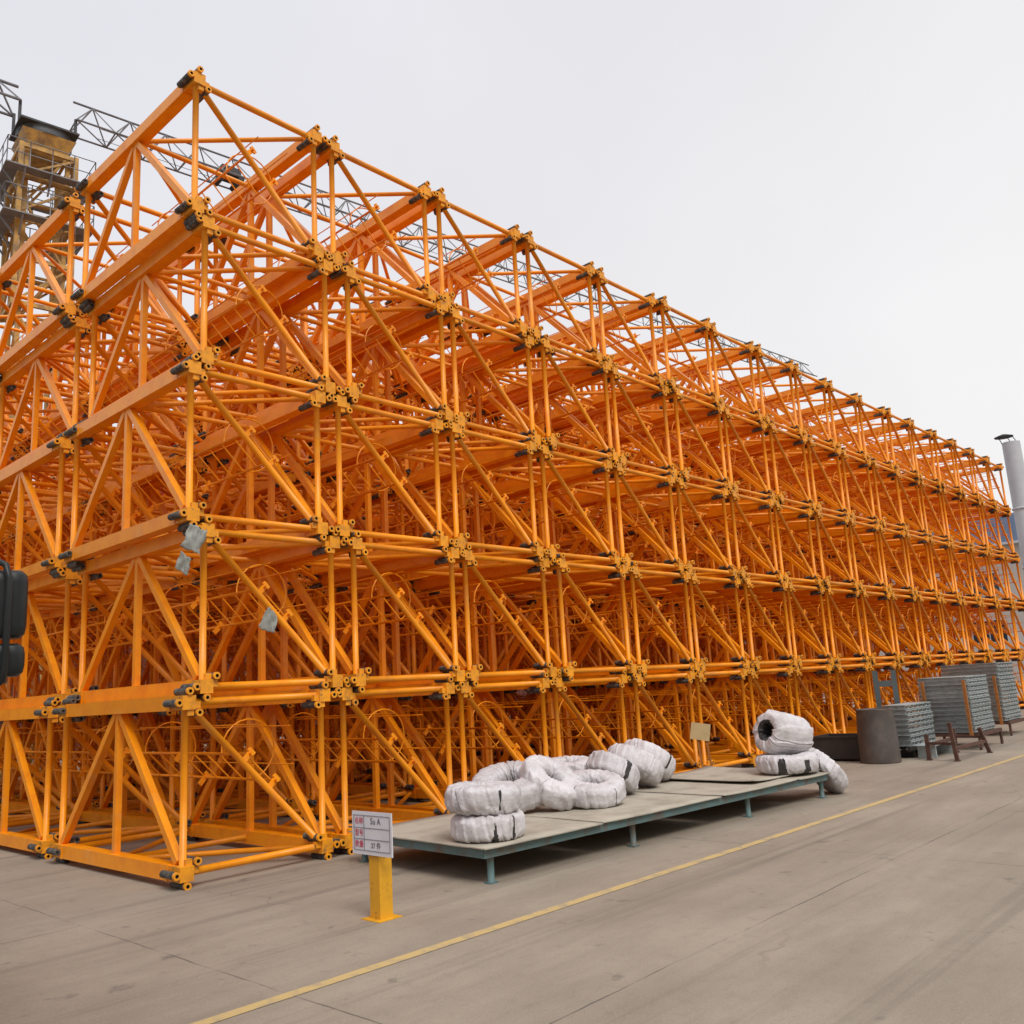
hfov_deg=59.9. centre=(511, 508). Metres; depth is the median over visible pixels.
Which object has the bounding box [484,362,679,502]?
mast section
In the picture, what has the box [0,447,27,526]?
mast section
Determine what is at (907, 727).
steel tray
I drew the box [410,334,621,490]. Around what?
mast section
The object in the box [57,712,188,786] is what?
mast section
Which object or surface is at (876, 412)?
mast section
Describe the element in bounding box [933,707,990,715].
steel tray
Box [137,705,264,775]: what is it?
mast section
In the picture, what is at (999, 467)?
mast section
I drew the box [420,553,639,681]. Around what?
mast section
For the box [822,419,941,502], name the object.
mast section
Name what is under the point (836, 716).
mast section
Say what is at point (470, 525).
mast section
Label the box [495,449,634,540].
mast section
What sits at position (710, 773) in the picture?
plywood sheet
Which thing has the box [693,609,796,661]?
mast section
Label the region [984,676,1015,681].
steel tray
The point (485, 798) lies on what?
wrapped coil
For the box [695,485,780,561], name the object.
mast section
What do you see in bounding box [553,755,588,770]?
wrapped coil
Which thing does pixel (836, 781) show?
wrapped coil
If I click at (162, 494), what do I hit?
mast section
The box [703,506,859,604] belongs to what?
mast section
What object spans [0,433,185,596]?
mast section
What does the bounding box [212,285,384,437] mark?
mast section
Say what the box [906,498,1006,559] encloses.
mast section
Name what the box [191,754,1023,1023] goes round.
yellow ground line
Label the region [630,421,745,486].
mast section
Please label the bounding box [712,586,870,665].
mast section
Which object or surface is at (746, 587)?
mast section
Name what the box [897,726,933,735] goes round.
steel tray
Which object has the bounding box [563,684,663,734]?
mast section
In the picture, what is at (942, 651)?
mast section
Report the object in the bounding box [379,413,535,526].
mast section
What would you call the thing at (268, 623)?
plastic scrap
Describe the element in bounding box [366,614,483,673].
mast section
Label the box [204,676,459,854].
mast section
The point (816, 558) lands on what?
mast section
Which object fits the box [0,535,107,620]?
mast section
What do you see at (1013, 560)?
mast section
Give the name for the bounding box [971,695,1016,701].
steel tray
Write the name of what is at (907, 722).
steel tray
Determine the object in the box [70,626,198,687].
mast section
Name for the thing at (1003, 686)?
steel tray
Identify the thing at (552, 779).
wrapped coil
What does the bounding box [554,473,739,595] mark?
mast section
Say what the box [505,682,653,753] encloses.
mast section
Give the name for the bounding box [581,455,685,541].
mast section
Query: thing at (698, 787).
plywood sheet
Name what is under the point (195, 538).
plastic scrap
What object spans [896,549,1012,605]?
mast section
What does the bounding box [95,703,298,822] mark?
mast section
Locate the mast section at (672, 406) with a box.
[598,404,711,485]
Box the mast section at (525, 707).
[467,686,584,747]
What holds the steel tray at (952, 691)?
on the steel tray at (960, 695)
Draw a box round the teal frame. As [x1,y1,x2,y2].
[872,670,906,749]
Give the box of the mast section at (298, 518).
[206,480,390,605]
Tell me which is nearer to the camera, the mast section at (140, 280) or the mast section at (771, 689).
the mast section at (140, 280)
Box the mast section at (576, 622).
[463,618,582,670]
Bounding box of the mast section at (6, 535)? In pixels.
[1,533,12,562]
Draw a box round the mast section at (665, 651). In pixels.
[601,624,680,663]
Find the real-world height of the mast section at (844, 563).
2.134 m
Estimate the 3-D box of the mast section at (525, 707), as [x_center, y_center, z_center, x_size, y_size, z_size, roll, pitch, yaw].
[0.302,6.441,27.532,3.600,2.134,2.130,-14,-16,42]
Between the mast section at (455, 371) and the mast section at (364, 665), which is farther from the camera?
the mast section at (364, 665)
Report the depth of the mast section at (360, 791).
16.91 m
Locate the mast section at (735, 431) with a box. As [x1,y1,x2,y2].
[607,404,777,519]
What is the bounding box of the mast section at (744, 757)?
[567,664,755,766]
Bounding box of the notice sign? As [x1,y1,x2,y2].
[352,810,402,922]
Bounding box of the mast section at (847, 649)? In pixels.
[820,615,910,654]
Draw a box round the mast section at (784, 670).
[623,662,794,756]
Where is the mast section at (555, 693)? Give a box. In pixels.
[417,669,630,798]
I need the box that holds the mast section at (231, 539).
[154,524,279,620]
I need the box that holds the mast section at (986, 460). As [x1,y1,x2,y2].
[902,449,996,520]
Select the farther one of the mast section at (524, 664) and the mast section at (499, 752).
the mast section at (524, 664)
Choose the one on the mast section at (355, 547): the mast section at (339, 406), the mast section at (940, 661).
the mast section at (339, 406)
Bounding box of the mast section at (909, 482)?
[799,473,929,545]
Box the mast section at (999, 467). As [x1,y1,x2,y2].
[923,457,1010,523]
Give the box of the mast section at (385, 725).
[346,701,443,752]
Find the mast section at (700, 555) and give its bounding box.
[644,538,762,607]
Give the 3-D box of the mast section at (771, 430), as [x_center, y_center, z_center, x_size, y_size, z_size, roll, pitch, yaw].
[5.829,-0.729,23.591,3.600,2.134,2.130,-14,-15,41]
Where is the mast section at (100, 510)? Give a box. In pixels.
[26,503,189,617]
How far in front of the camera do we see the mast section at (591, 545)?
23.84 m
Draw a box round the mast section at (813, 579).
[657,497,822,601]
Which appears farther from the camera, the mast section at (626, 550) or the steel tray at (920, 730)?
the mast section at (626, 550)
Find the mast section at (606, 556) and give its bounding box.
[406,440,623,584]
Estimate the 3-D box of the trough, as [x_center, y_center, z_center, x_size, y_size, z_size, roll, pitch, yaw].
[7.176,5.124,19.062,1.170,0.506,0.938,-14,-15,42]
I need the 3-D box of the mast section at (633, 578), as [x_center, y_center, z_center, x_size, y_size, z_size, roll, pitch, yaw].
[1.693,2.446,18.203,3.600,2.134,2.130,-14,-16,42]
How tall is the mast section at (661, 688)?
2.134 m
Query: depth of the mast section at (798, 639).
31.48 m
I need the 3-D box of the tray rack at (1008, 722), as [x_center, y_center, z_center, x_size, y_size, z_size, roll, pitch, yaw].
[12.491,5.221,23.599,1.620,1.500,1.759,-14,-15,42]
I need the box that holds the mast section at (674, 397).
[552,384,734,512]
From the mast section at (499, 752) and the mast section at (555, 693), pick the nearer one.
the mast section at (555, 693)
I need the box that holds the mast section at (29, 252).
[0,192,186,398]
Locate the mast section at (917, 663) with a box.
[787,657,923,726]
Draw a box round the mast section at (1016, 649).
[906,600,1022,656]
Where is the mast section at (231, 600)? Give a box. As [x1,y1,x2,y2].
[111,580,307,687]
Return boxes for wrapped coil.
[444,780,520,815]
[450,809,525,842]
[471,760,541,811]
[519,755,577,810]
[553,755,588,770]
[572,769,625,808]
[586,750,639,793]
[607,743,663,786]
[624,738,675,780]
[752,709,813,754]
[755,751,819,774]
[807,748,848,792]
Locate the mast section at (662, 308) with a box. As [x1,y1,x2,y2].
[545,295,721,435]
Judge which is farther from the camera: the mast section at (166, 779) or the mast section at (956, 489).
the mast section at (956, 489)
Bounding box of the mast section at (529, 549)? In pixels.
[313,417,547,584]
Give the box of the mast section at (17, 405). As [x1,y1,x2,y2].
[3,366,20,450]
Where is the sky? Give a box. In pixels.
[0,0,1023,518]
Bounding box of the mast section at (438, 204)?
[318,187,530,389]
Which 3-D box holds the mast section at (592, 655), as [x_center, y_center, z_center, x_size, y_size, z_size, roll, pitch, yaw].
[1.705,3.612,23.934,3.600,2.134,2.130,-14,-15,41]
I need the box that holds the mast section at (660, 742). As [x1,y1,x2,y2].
[564,681,705,748]
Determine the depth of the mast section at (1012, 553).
37.04 m
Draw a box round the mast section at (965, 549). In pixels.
[856,539,978,602]
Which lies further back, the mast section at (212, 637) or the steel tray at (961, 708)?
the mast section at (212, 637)
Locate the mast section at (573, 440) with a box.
[437,362,586,454]
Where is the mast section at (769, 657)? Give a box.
[766,612,872,659]
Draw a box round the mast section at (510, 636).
[385,590,542,673]
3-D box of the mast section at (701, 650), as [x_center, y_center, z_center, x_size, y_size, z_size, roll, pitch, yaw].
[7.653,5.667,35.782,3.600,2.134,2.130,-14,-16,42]
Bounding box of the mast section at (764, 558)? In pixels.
[701,554,814,578]
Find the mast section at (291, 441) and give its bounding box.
[217,377,394,513]
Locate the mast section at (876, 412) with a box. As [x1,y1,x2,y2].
[758,395,894,487]
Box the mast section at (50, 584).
[0,568,193,709]
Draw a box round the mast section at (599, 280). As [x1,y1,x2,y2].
[475,267,665,424]
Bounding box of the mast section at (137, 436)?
[68,398,196,483]
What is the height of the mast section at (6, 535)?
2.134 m
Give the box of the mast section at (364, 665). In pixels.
[360,634,444,673]
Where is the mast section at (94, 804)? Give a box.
[16,711,180,809]
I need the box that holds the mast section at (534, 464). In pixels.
[443,441,590,536]
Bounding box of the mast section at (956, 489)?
[856,430,962,508]
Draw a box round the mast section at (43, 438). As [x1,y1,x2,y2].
[0,388,94,525]
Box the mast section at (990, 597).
[878,544,996,603]
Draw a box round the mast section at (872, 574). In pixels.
[831,568,897,588]
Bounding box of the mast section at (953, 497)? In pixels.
[851,488,970,552]
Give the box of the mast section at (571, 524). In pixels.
[448,515,594,608]
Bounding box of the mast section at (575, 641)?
[449,595,602,670]
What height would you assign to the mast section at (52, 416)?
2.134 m
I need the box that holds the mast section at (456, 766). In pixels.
[379,689,541,772]
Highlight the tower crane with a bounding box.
[0,79,817,778]
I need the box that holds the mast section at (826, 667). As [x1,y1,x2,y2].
[671,660,835,747]
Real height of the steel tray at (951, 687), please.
0.084 m
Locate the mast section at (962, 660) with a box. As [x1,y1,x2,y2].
[846,654,971,718]
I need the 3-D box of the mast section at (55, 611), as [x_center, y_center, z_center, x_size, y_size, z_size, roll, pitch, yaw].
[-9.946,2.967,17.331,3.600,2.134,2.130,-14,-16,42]
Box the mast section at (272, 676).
[132,609,280,684]
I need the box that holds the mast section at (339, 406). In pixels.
[203,389,453,579]
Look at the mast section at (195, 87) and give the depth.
12.68 m
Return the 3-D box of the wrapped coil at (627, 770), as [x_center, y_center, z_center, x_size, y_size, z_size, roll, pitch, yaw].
[1.407,3.709,12.503,0.769,0.628,0.768,-14,-15,42]
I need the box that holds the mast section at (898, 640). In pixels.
[837,616,930,652]
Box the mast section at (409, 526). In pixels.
[296,493,469,608]
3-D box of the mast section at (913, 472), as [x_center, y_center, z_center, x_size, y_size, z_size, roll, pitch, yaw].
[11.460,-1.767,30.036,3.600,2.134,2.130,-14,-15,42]
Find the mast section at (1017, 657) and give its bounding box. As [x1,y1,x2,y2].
[912,652,1023,708]
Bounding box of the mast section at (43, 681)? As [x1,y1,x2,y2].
[32,606,198,695]
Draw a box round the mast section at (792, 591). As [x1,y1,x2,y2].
[666,578,835,668]
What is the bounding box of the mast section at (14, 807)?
[0,719,74,822]
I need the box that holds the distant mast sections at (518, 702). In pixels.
[0,418,748,789]
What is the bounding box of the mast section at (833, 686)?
[781,668,875,715]
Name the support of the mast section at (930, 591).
on the mast section at (942, 651)
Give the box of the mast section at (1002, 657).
[899,653,1010,710]
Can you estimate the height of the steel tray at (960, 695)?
0.084 m
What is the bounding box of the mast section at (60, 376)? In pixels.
[39,318,184,460]
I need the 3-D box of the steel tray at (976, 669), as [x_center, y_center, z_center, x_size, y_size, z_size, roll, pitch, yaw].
[12.460,4.313,23.800,1.380,0.088,1.500,-14,-15,41]
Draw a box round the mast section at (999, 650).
[892,598,1006,657]
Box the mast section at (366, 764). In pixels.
[295,702,424,779]
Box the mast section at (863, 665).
[715,659,870,738]
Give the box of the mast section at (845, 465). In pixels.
[738,447,880,538]
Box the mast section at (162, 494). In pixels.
[99,467,200,533]
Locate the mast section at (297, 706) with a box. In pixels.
[218,703,333,766]
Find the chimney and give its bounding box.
[994,434,1023,570]
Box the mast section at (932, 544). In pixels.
[828,534,959,600]
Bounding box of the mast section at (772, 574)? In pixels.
[612,487,785,599]
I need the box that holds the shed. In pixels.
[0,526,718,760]
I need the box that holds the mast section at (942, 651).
[813,591,951,661]
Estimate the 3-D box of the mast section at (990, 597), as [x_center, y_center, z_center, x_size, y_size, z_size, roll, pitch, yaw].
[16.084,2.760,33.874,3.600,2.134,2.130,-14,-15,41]
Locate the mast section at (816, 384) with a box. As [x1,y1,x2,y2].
[683,363,837,471]
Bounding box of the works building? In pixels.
[745,513,1023,687]
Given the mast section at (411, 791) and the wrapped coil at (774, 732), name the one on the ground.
the mast section at (411, 791)
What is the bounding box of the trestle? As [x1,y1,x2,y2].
[924,722,992,761]
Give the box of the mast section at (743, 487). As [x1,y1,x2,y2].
[639,485,756,552]
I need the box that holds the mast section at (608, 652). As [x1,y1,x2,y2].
[571,624,660,664]
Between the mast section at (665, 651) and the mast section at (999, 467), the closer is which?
the mast section at (665, 651)
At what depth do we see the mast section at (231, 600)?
16.16 m
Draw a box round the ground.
[0,683,1023,1023]
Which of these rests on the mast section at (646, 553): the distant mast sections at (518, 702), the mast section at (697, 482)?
the mast section at (697, 482)
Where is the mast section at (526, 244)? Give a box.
[397,230,605,410]
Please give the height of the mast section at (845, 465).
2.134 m
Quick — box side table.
[914,740,955,757]
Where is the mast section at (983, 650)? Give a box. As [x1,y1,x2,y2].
[867,596,990,658]
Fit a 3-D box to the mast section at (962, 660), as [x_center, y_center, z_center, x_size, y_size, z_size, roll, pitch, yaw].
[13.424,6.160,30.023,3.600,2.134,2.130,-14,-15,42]
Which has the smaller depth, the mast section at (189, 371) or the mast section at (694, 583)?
the mast section at (189, 371)
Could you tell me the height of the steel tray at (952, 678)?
0.084 m
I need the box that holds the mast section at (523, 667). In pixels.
[439,631,532,671]
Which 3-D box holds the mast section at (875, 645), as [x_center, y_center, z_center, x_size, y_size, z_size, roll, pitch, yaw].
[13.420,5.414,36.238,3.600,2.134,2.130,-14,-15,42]
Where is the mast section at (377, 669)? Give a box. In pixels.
[305,631,391,672]
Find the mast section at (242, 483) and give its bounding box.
[135,429,286,530]
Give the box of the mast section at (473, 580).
[327,544,560,687]
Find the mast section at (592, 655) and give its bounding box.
[507,594,649,669]
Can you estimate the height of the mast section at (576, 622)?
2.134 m
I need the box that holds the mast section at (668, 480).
[486,459,686,586]
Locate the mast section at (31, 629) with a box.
[0,625,110,696]
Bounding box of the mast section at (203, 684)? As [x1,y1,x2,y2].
[65,515,348,703]
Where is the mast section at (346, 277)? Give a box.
[215,261,457,462]
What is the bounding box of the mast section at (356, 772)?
[224,703,362,781]
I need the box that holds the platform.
[358,774,827,884]
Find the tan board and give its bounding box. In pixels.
[690,722,711,766]
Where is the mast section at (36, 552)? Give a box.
[0,494,84,612]
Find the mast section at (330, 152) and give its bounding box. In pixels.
[213,135,439,368]
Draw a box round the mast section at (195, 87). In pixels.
[70,66,329,335]
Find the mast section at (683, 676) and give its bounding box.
[499,666,701,772]
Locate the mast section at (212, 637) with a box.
[146,629,269,684]
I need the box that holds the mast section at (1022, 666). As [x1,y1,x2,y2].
[930,657,1023,702]
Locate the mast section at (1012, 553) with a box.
[910,510,1017,556]
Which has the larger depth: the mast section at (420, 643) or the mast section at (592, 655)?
the mast section at (592, 655)
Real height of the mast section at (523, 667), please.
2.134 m
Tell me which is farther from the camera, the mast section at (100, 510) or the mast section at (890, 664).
the mast section at (890, 664)
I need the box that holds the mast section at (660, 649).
[641,609,763,662]
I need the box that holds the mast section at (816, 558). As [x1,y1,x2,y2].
[746,557,839,581]
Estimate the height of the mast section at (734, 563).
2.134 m
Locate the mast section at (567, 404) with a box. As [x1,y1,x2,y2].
[497,384,633,475]
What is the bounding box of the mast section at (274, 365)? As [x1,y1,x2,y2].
[109,241,297,420]
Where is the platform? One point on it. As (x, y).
(489, 855)
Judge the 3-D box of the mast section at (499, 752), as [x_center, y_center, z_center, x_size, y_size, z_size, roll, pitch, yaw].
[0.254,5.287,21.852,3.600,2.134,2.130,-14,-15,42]
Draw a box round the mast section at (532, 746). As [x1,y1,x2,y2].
[410,689,537,760]
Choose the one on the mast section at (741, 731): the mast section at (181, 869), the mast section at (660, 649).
the mast section at (660, 649)
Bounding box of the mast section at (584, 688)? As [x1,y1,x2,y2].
[510,686,620,740]
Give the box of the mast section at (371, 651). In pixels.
[218,586,393,681]
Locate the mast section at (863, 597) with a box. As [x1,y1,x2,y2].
[749,586,900,664]
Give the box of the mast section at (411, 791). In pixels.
[324,672,553,810]
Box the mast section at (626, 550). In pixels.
[562,532,680,601]
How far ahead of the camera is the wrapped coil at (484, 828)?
9.19 m
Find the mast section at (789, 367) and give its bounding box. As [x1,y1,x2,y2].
[646,343,804,465]
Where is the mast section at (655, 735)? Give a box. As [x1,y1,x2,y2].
[601,682,741,741]
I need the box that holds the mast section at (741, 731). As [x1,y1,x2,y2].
[645,678,768,736]
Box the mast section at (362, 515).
[291,464,419,542]
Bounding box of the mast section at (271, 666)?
[215,631,325,679]
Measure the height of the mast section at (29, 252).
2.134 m
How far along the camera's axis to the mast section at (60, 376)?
19.50 m
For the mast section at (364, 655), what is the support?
on the mast section at (366, 764)
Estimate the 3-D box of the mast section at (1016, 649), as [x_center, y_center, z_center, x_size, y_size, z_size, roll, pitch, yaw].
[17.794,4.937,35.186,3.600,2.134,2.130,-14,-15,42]
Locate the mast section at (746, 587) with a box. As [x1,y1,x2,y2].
[621,573,799,670]
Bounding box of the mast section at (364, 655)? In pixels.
[290,613,426,675]
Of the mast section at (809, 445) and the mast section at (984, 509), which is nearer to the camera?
the mast section at (809, 445)
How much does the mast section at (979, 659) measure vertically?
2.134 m
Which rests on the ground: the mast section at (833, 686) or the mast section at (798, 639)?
the mast section at (833, 686)
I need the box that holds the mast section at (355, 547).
[217,531,469,692]
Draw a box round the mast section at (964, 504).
[875,492,989,556]
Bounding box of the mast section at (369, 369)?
[308,304,466,441]
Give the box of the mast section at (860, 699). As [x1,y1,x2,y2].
[820,672,913,708]
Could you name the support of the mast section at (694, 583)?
on the mast section at (744, 757)
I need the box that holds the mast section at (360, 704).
[282,702,378,759]
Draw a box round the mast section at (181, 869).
[45,681,339,890]
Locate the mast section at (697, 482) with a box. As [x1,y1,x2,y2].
[591,474,722,549]
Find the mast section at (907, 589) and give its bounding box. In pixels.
[778,522,915,607]
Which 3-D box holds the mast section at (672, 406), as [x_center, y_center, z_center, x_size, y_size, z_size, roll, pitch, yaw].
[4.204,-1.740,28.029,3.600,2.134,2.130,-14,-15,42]
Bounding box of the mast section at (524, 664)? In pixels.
[409,616,535,668]
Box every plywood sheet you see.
[348,813,602,849]
[523,792,721,822]
[635,778,798,795]
[670,766,793,781]
[694,769,829,779]
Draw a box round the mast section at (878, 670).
[815,667,893,710]
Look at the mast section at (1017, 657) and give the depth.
34.15 m
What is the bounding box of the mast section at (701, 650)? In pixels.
[661,624,743,663]
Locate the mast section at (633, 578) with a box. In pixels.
[497,561,702,676]
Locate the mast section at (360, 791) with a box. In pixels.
[209,705,400,813]
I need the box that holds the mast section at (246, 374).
[132,347,275,455]
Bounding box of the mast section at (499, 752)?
[446,685,601,769]
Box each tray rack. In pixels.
[920,680,1003,749]
[992,676,1023,735]
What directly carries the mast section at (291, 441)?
on the mast section at (298, 518)
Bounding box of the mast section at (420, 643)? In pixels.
[304,591,473,675]
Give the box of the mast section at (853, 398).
[733,380,868,480]
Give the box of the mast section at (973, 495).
[879,440,980,514]
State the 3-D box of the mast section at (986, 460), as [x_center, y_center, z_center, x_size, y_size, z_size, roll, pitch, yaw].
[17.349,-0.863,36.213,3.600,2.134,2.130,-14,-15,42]
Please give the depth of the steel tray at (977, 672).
23.35 m
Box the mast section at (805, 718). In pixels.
[711,674,835,724]
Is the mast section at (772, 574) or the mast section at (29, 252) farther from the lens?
the mast section at (772, 574)
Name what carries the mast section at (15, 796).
on the ground
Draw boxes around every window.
[964,571,1001,596]
[971,618,1009,643]
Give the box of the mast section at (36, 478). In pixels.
[0,459,119,556]
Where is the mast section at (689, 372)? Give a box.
[597,322,764,449]
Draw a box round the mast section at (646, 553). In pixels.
[620,535,722,617]
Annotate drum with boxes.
[855,708,901,763]
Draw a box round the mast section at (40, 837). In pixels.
[0,700,178,858]
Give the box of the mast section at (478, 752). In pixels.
[357,697,480,761]
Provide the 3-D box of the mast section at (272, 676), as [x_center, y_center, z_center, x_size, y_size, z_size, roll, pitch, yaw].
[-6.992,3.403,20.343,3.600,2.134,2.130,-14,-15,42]
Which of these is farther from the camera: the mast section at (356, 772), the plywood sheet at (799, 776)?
the mast section at (356, 772)
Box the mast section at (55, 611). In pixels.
[0,603,89,698]
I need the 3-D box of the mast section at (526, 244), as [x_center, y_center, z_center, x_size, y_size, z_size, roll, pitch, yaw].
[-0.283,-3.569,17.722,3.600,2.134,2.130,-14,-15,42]
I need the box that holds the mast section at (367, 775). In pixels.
[300,696,470,797]
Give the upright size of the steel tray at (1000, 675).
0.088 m
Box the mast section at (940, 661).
[817,655,948,722]
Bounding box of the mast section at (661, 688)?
[601,684,680,730]
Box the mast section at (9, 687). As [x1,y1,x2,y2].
[0,677,11,699]
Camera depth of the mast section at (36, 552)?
17.17 m
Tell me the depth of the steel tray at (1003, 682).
23.19 m
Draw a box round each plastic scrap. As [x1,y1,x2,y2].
[175,551,190,574]
[180,524,206,555]
[259,607,277,632]
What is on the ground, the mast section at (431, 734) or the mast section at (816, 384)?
the mast section at (431, 734)
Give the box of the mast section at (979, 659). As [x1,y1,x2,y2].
[874,655,987,711]
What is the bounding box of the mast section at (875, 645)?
[791,617,884,655]
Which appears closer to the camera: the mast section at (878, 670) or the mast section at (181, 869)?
the mast section at (181, 869)
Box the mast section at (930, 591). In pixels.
[802,529,938,598]
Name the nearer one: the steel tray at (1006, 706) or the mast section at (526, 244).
the mast section at (526, 244)
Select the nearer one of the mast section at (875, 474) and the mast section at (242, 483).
the mast section at (242, 483)
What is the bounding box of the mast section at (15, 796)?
[0,717,101,800]
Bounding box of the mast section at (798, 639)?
[710,614,824,660]
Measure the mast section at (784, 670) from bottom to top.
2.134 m
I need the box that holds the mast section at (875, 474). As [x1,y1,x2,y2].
[774,458,908,540]
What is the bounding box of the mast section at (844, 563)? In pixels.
[786,562,859,581]
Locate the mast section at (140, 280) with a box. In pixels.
[81,209,341,442]
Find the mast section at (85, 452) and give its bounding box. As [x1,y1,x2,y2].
[42,418,202,533]
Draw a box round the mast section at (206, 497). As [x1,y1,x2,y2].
[120,345,306,502]
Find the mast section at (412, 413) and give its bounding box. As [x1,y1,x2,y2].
[284,384,413,488]
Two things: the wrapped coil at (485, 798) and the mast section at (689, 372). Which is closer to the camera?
the wrapped coil at (485, 798)
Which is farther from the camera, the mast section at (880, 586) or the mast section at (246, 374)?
the mast section at (880, 586)
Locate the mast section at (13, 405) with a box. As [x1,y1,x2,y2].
[4,376,105,488]
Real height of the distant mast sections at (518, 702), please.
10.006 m
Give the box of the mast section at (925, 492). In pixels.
[824,481,950,553]
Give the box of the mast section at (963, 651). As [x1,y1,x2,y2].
[840,594,971,660]
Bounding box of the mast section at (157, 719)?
[128,707,280,792]
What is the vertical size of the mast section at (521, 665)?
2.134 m
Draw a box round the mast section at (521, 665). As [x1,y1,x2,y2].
[508,619,617,668]
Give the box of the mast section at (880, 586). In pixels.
[741,514,889,605]
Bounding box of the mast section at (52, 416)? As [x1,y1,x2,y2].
[0,290,90,444]
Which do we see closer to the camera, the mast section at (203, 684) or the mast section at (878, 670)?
the mast section at (203, 684)
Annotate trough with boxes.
[812,733,859,760]
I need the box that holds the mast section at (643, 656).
[557,602,690,666]
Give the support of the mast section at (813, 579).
on the mast section at (792, 591)
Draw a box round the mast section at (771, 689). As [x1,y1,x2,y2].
[680,679,800,728]
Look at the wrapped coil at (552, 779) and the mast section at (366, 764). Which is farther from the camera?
the mast section at (366, 764)
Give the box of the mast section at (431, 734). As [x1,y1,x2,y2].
[385,698,479,746]
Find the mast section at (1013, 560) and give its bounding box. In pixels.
[916,553,1023,606]
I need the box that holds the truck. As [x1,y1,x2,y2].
[0,559,28,685]
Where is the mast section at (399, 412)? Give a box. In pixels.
[303,400,468,521]
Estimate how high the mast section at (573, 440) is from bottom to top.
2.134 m
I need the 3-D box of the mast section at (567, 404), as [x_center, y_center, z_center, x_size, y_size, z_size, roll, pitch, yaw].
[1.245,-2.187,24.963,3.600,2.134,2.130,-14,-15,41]
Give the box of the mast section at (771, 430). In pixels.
[655,420,817,527]
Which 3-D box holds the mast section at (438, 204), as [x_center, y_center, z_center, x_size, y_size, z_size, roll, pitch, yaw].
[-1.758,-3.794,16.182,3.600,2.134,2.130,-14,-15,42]
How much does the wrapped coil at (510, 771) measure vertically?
0.584 m
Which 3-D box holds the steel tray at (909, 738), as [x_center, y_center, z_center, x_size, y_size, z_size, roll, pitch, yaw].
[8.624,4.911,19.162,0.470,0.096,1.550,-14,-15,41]
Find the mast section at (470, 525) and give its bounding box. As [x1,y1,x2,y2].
[372,499,537,610]
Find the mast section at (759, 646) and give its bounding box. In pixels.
[757,614,849,658]
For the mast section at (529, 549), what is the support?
on the mast section at (473, 580)
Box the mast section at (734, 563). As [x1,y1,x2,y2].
[689,549,786,572]
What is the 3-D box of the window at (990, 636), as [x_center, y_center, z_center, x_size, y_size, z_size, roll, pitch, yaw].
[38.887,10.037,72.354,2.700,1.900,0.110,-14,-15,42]
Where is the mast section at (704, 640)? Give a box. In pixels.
[601,604,730,665]
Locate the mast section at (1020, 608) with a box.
[925,606,1023,656]
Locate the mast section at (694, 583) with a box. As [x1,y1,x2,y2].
[569,568,752,673]
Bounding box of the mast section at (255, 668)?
[217,611,360,681]
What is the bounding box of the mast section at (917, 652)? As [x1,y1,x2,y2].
[783,589,926,662]
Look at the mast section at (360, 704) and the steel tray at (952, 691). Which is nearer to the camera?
the steel tray at (952, 691)
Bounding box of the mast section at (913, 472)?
[790,407,920,498]
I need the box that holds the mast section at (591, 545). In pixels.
[508,519,645,601]
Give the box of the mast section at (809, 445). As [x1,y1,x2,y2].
[696,434,851,533]
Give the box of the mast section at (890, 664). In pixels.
[754,658,897,732]
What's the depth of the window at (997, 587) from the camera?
72.91 m
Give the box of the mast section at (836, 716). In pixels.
[748,671,855,721]
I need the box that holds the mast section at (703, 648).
[645,622,722,660]
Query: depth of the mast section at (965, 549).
31.84 m
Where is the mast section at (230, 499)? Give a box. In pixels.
[102,459,300,600]
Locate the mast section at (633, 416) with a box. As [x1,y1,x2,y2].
[545,403,675,488]
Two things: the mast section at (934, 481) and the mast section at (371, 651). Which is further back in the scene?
the mast section at (934, 481)
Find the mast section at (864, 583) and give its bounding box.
[800,564,872,584]
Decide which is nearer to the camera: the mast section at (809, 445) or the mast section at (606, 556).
the mast section at (606, 556)
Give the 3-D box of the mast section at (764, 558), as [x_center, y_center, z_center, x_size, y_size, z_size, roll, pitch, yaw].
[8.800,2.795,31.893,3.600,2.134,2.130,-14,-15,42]
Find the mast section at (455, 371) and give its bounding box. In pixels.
[320,303,544,476]
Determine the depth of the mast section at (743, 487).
28.89 m
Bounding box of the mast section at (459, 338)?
[379,334,520,454]
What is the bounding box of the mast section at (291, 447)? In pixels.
[219,444,356,529]
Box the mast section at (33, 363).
[0,312,193,491]
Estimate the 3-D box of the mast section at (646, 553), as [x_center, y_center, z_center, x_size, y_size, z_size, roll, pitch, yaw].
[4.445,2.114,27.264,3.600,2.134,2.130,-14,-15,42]
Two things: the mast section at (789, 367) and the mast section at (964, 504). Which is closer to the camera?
the mast section at (789, 367)
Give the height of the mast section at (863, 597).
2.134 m
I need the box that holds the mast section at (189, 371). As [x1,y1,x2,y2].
[57,353,333,571]
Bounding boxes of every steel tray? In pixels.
[883,701,930,709]
[893,706,931,714]
[894,711,933,719]
[895,716,933,725]
[896,721,933,730]
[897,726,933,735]
[898,731,934,740]
[899,736,935,745]
[917,674,985,682]
[917,679,986,686]
[918,683,987,690]
[918,687,987,694]
[920,691,988,698]
[921,695,989,702]
[930,699,990,706]
[931,703,990,711]
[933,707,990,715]
[933,711,991,719]
[933,716,992,723]
[934,720,993,728]
[934,724,995,732]
[940,662,1011,668]
[941,665,1013,672]
[941,669,1012,676]
[970,691,1017,697]
[971,688,1016,693]
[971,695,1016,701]
[972,699,1017,705]
[972,703,1018,708]
[976,706,1020,712]
[978,710,1020,716]
[983,673,1013,678]
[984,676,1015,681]
[984,680,1015,685]
[986,684,1015,689]
[986,714,1020,720]
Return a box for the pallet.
[900,741,918,757]
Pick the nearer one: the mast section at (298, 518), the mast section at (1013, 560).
the mast section at (298, 518)

